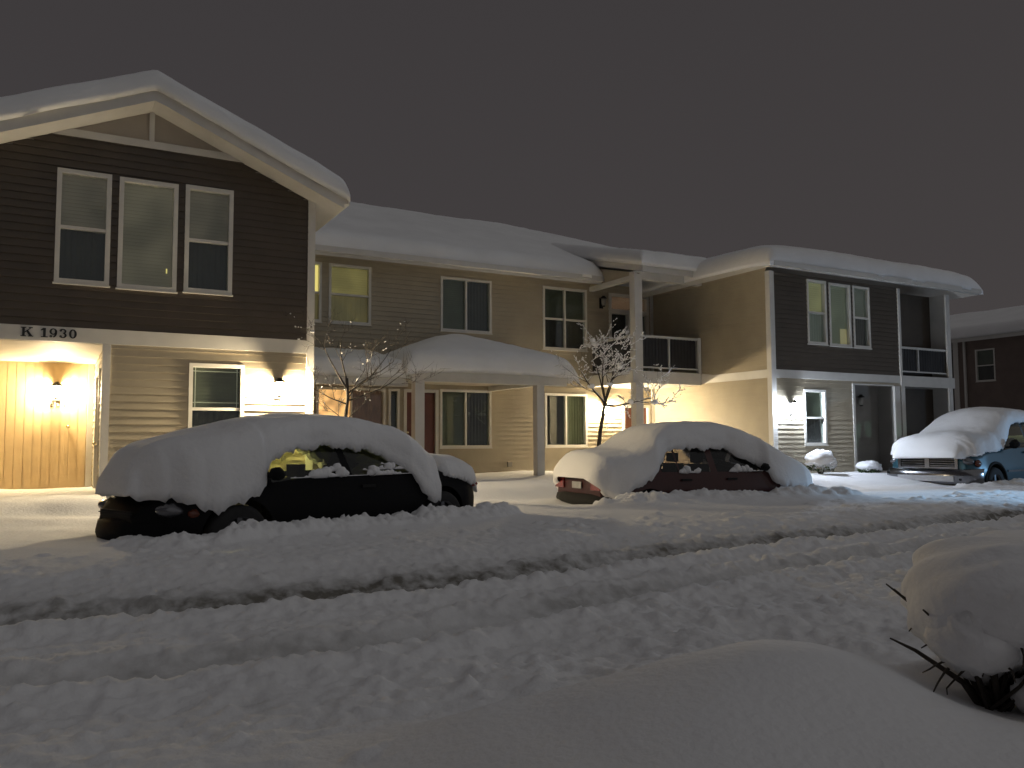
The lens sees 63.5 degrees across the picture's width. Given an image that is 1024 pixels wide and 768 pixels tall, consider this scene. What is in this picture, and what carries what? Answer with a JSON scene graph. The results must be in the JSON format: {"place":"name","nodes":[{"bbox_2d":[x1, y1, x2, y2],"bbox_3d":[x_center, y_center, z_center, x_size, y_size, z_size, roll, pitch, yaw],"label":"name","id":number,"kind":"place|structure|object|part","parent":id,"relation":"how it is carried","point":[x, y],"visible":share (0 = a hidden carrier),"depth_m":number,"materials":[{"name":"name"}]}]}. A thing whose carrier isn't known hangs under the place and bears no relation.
{"place":"outdoors","nodes":[
{"label":"outdoors","id":0,"kind":"place"},
{"bbox_2d":[0,470,1023,767],"bbox_3d":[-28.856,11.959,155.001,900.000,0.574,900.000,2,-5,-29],"label":"ground","id":1,"kind":"structure","parent":0,"point":[518,620],"depth_m":4.44,"materials":[{"name":"white snow"}]},
{"bbox_2d":[94,448,477,539],"bbox_3d":[-2.382,1.227,9.401,2.051,1.288,4.380,-4,-5,41],"label":"parked car","id":2,"kind":"object","parent":1,"relation":"on","point":[285,496],"visible":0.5,"depth_m":8.39,"materials":[{"name":"black paint"}]},
{"bbox_2d":[95,413,476,515],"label":"car snow","id":3,"kind":"object","parent":2,"relation":"on","point":[218,467],"visible":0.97,"depth_m":8.12,"materials":[{"name":"white snow"}]},
{"bbox_2d":[281,307,446,416],"bbox_3d":[-2.261,0.238,12.634,2.429,2.876,1.348,2,-5,-29],"label":"tree","id":4,"kind":"object","parent":1,"relation":"on","point":[348,392],"visible":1,"depth_m":12.52,"materials":[{"name":"brown plant"}]},
{"bbox_2d":[290,313,431,409],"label":"branch snow","id":5,"kind":"structure","parent":4,"relation":"attached to","point":[313,331],"depth_m":12.55,"materials":[{"name":"white snow"}]},
{"bbox_2d":[0,91,980,494],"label":"apartment building","id":6,"kind":"structure","parent":1,"relation":"on","point":[164,261],"depth_m":14.55,"materials":[{"name":"beige"}]},
{"bbox_2d":[52,167,111,287],"bbox_3d":[-6.080,-2.197,11.737,0.720,1.642,0.185,2,-5,-29],"label":"window","id":7,"kind":"structure","parent":6,"relation":"in","point":[84,198],"depth_m":11.76,"materials":[{"name":"clear glass"}]},
{"bbox_2d":[115,176,178,293],"bbox_3d":[-5.340,-2.162,12.139,0.825,1.642,0.175,2,-5,-29],"label":"window","id":8,"kind":"structure","parent":6,"relation":"in","point":[148,210],"depth_m":12.17,"materials":[{"name":"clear glass"}]},
{"bbox_2d":[0,70,349,202],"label":"roof snow","id":9,"kind":"structure","parent":6,"relation":"on","point":[38,101],"depth_m":11.87,"materials":[{"name":"white snow"}]},
{"bbox_2d":[182,184,233,296],"bbox_3d":[-4.606,-2.156,12.552,0.720,1.642,0.185,2,-5,-29],"label":"window","id":10,"kind":"structure","parent":6,"relation":"in","point":[208,242],"depth_m":12.58,"materials":[{"name":"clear glass"}]},
{"bbox_2d":[188,363,244,427],"bbox_3d":[-4.457,0.377,12.451,0.825,1.352,0.185,2,-5,-29],"label":"window","id":11,"kind":"structure","parent":6,"relation":"in","point":[210,386],"depth_m":12.49,"materials":[{"name":"clear glass"}]},
{"bbox_2d":[314,261,321,322],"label":"window","id":12,"kind":"structure","parent":6,"relation":"in","point":[318,265],"depth_m":18.11,"materials":[{"name":"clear glass"}]},
{"bbox_2d":[328,263,371,325],"bbox_3d":[-3.631,-1.976,18.465,1.000,1.342,0.185,2,-5,-29],"label":"window","id":13,"kind":"structure","parent":6,"relation":"in","point":[349,285],"depth_m":18.50,"materials":[{"name":"clear glass"}]},
{"bbox_2d":[316,386,385,424],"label":"window","id":14,"kind":"structure","parent":6,"relation":"in","point":[374,411],"depth_m":18.44,"materials":[{"name":"glass"}]},
{"bbox_2d":[314,347,410,378],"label":"roof snow","id":15,"kind":"structure","parent":6,"relation":"on","point":[351,364],"depth_m":16.08,"materials":[{"name":"white snow"}]},
{"bbox_2d":[388,388,399,429],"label":"window","id":16,"kind":"structure","parent":6,"relation":"in","point":[394,394],"depth_m":18.80,"materials":[{"name":"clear glass"}]},
{"bbox_2d":[407,392,434,453],"bbox_3d":[-2.109,1.155,19.060,0.724,1.920,0.124,2,-5,-29],"label":"door","id":17,"kind":"structure","parent":6,"relation":"in","point":[429,425],"depth_m":19.18,"materials":[{"name":"wood"}]},
{"bbox_2d":[315,202,602,277],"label":"roof snow","id":18,"kind":"structure","parent":6,"relation":"on","point":[354,225],"depth_m":20.28,"materials":[{"name":"white snow"}]},
{"bbox_2d":[439,389,491,448],"bbox_3d":[-1.116,0.838,19.656,1.380,1.392,0.185,2,-5,-29],"label":"window","id":19,"kind":"structure","parent":6,"relation":"in","point":[465,415],"depth_m":19.67,"materials":[{"name":"clear glass"}]},
{"bbox_2d":[440,276,492,334],"bbox_3d":[-1.120,-1.865,19.850,1.380,1.312,0.185,2,-5,-29],"label":"window","id":20,"kind":"structure","parent":6,"relation":"in","point":[466,304],"depth_m":19.86,"materials":[{"name":"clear glass"}]},
{"bbox_2d":[384,334,578,380],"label":"roof snow","id":21,"kind":"structure","parent":6,"relation":"on","point":[457,353],"depth_m":17.29,"materials":[{"name":"white snow"}]},
{"bbox_2d":[475,220,632,270],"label":"roof snow","id":22,"kind":"structure","parent":6,"relation":"on","point":[544,237],"depth_m":25.09,"materials":[{"name":"white snow"}]},
{"bbox_2d":[542,286,587,351],"bbox_3d":[1.331,-1.647,21.193,1.360,1.622,0.185,2,-5,-29],"label":"window","id":23,"kind":"structure","parent":6,"relation":"in","point":[563,308],"depth_m":21.20,"materials":[{"name":"clear glass"}]},
{"bbox_2d":[545,393,588,447],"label":"window","id":24,"kind":"structure","parent":6,"relation":"in","point":[566,415],"depth_m":21.03,"materials":[{"name":"clear glass"}]},
{"bbox_2d":[551,243,706,270],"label":"roof snow","id":25,"kind":"structure","parent":6,"relation":"on","point":[656,259],"depth_m":20.15,"materials":[{"name":"white snow"}]},
{"bbox_2d":[608,293,649,372],"bbox_3d":[3.100,-1.278,22.157,1.320,2.220,0.170,2,-5,-29],"label":"balcony door","id":26,"kind":"structure","parent":6,"relation":"in","point":[619,304],"depth_m":22.11,"materials":[{"name":"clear glass"}]},
{"bbox_2d":[625,408,646,428],"bbox_3d":[3.280,1.492,22.064,0.770,1.720,0.055,2,-5,-29],"label":"door","id":27,"kind":"structure","parent":6,"relation":"in","point":[627,420],"depth_m":21.98,"materials":[{"name":"wood"}]},
{"bbox_2d":[617,245,982,294],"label":"roof snow","id":28,"kind":"structure","parent":6,"relation":"on","point":[761,255],"depth_m":19.65,"materials":[{"name":"white snow"}]},
{"bbox_2d":[803,389,828,445],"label":"window","id":29,"kind":"structure","parent":6,"relation":"in","point":[815,410],"depth_m":19.45,"materials":[{"name":"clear glass"}]},
{"bbox_2d":[806,279,828,345],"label":"window","id":30,"kind":"structure","parent":6,"relation":"in","point":[816,298],"depth_m":19.70,"materials":[{"name":"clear glass"}]},
{"bbox_2d":[828,282,852,347],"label":"window","id":31,"kind":"structure","parent":6,"relation":"in","point":[839,296],"depth_m":20.08,"materials":[{"name":"clear glass"}]},
{"bbox_2d":[852,285,871,349],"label":"window","id":32,"kind":"structure","parent":6,"relation":"in","point":[860,295],"depth_m":20.46,"materials":[{"name":"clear glass"}]},
{"bbox_2d":[855,395,872,462],"bbox_3d":[8.701,1.306,20.692,0.900,2.050,0.039,2,-5,-29],"label":"door","id":33,"kind":"structure","parent":6,"relation":"in","point":[864,434],"depth_m":20.76,"materials":[{"name":"metal"}]},
{"bbox_2d":[552,318,682,445],"bbox_3d":[2.196,0.256,17.369,1.872,3.436,2.656,-4,-5,42],"label":"tree","id":34,"kind":"object","parent":1,"relation":"on","point":[604,401],"visible":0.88,"depth_m":17.10,"materials":[{"name":"brown plant"}]},
{"bbox_2d":[551,318,684,417],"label":"branch snow","id":35,"kind":"structure","parent":34,"relation":"attached to","point":[623,372],"depth_m":17.28,"materials":[{"name":"white snow"}]},
{"bbox_2d":[555,448,780,503],"bbox_3d":[2.859,1.592,13.507,4.250,1.368,1.970,1,-4,-23],"label":"parked car","id":36,"kind":"object","parent":1,"relation":"on","point":[715,466],"visible":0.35,"depth_m":12.77,"materials":[{"name":"red paint"}]},
{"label":"side window","id":37,"kind":"part","parent":36,"relation":"part of","materials":[{"name":"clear glass"}]},
{"bbox_2d":[553,421,812,498],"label":"car snow","id":38,"kind":"object","parent":36,"relation":"on","point":[629,460],"visible":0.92,"depth_m":12.82,"materials":[{"name":"white snow"}]},
{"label":"side window","id":39,"kind":"part","parent":36,"relation":"part of","materials":[{"name":"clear glass"}]},
{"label":"side window","id":40,"kind":"part","parent":36,"relation":"part of","materials":[{"name":"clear glass"}]},
{"bbox_2d":[806,465,834,473],"bbox_3d":[6.871,1.882,18.464,0.626,0.416,0.612,2,-5,-29],"label":"shrub","id":41,"kind":"object","parent":1,"relation":"on","point":[820,471],"visible":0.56,"depth_m":18.35,"materials":[{"name":"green plant"}]},
{"bbox_2d":[804,449,837,471],"bbox_3d":[6.890,1.708,18.462,0.705,0.526,0.665,2,-5,-29],"label":"snow-covered bush","id":42,"kind":"object","parent":41,"relation":"on","point":[821,458],"visible":0.94,"depth_m":18.27,"materials":[{"name":"white snow"}]},
{"bbox_2d":[857,469,880,472],"bbox_3d":[8.373,2.027,19.391,0.554,0.248,0.510,2,-5,-29],"label":"shrub","id":43,"kind":"object","parent":1,"relation":"on","point":[861,471],"visible":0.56,"depth_m":19.21,"materials":[{"name":"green plant"}]},
{"bbox_2d":[855,460,881,471],"bbox_3d":[8.346,1.933,19.387,0.602,0.287,0.526,0,-4,1],"label":"snow-covered bush","id":44,"kind":"object","parent":43,"relation":"on","point":[869,465],"visible":0.94,"depth_m":19.23,"materials":[{"name":"white snow"}]},
{"bbox_2d":[886,583,1023,711],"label":"bush","id":45,"kind":"object","parent":1,"relation":"on","point":[996,694],"visible":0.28,"depth_m":2.89,"materials":[{"name":"black plant"}]},
{"bbox_2d":[900,530,1023,713],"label":"snow","id":46,"kind":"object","parent":45,"relation":"on","point":[966,593],"visible":0.94,"depth_m":2.81,"materials":[{"name":"white snow"}]},
{"bbox_2d":[887,422,1023,484],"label":"pickup truck","id":47,"kind":"object","parent":1,"relation":"on","point":[1007,461],"visible":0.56,"depth_m":17.97,"materials":[{"name":"teal paint"}]},
{"bbox_2d":[891,407,1023,458],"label":"car snow","id":48,"kind":"object","parent":47,"relation":"on","point":[964,433],"visible":0.99,"depth_m":18.34,"materials":[{"name":"white snow"}]},
{"bbox_2d":[951,331,1023,435],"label":"apartment building","id":49,"kind":"structure","parent":1,"relation":"on","point":[987,370],"depth_m":33.80,"materials":[{"name":"red"}]},
{"bbox_2d":[975,348,995,381],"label":"window","id":50,"kind":"structure","parent":49,"relation":"in","point":[985,367],"depth_m":34.05,"materials":[{"name":"clear glass"}]},
{"bbox_2d":[950,305,1023,338],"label":"roof snow","id":51,"kind":"structure","parent":49,"relation":"on","point":[989,322],"depth_m":34.25,"materials":[{"name":"white snow"}]},
{"bbox_2d":[0,0,1023,385],"label":"sky","id":52,"kind":"structure","parent":0,"point":[887,130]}
]}

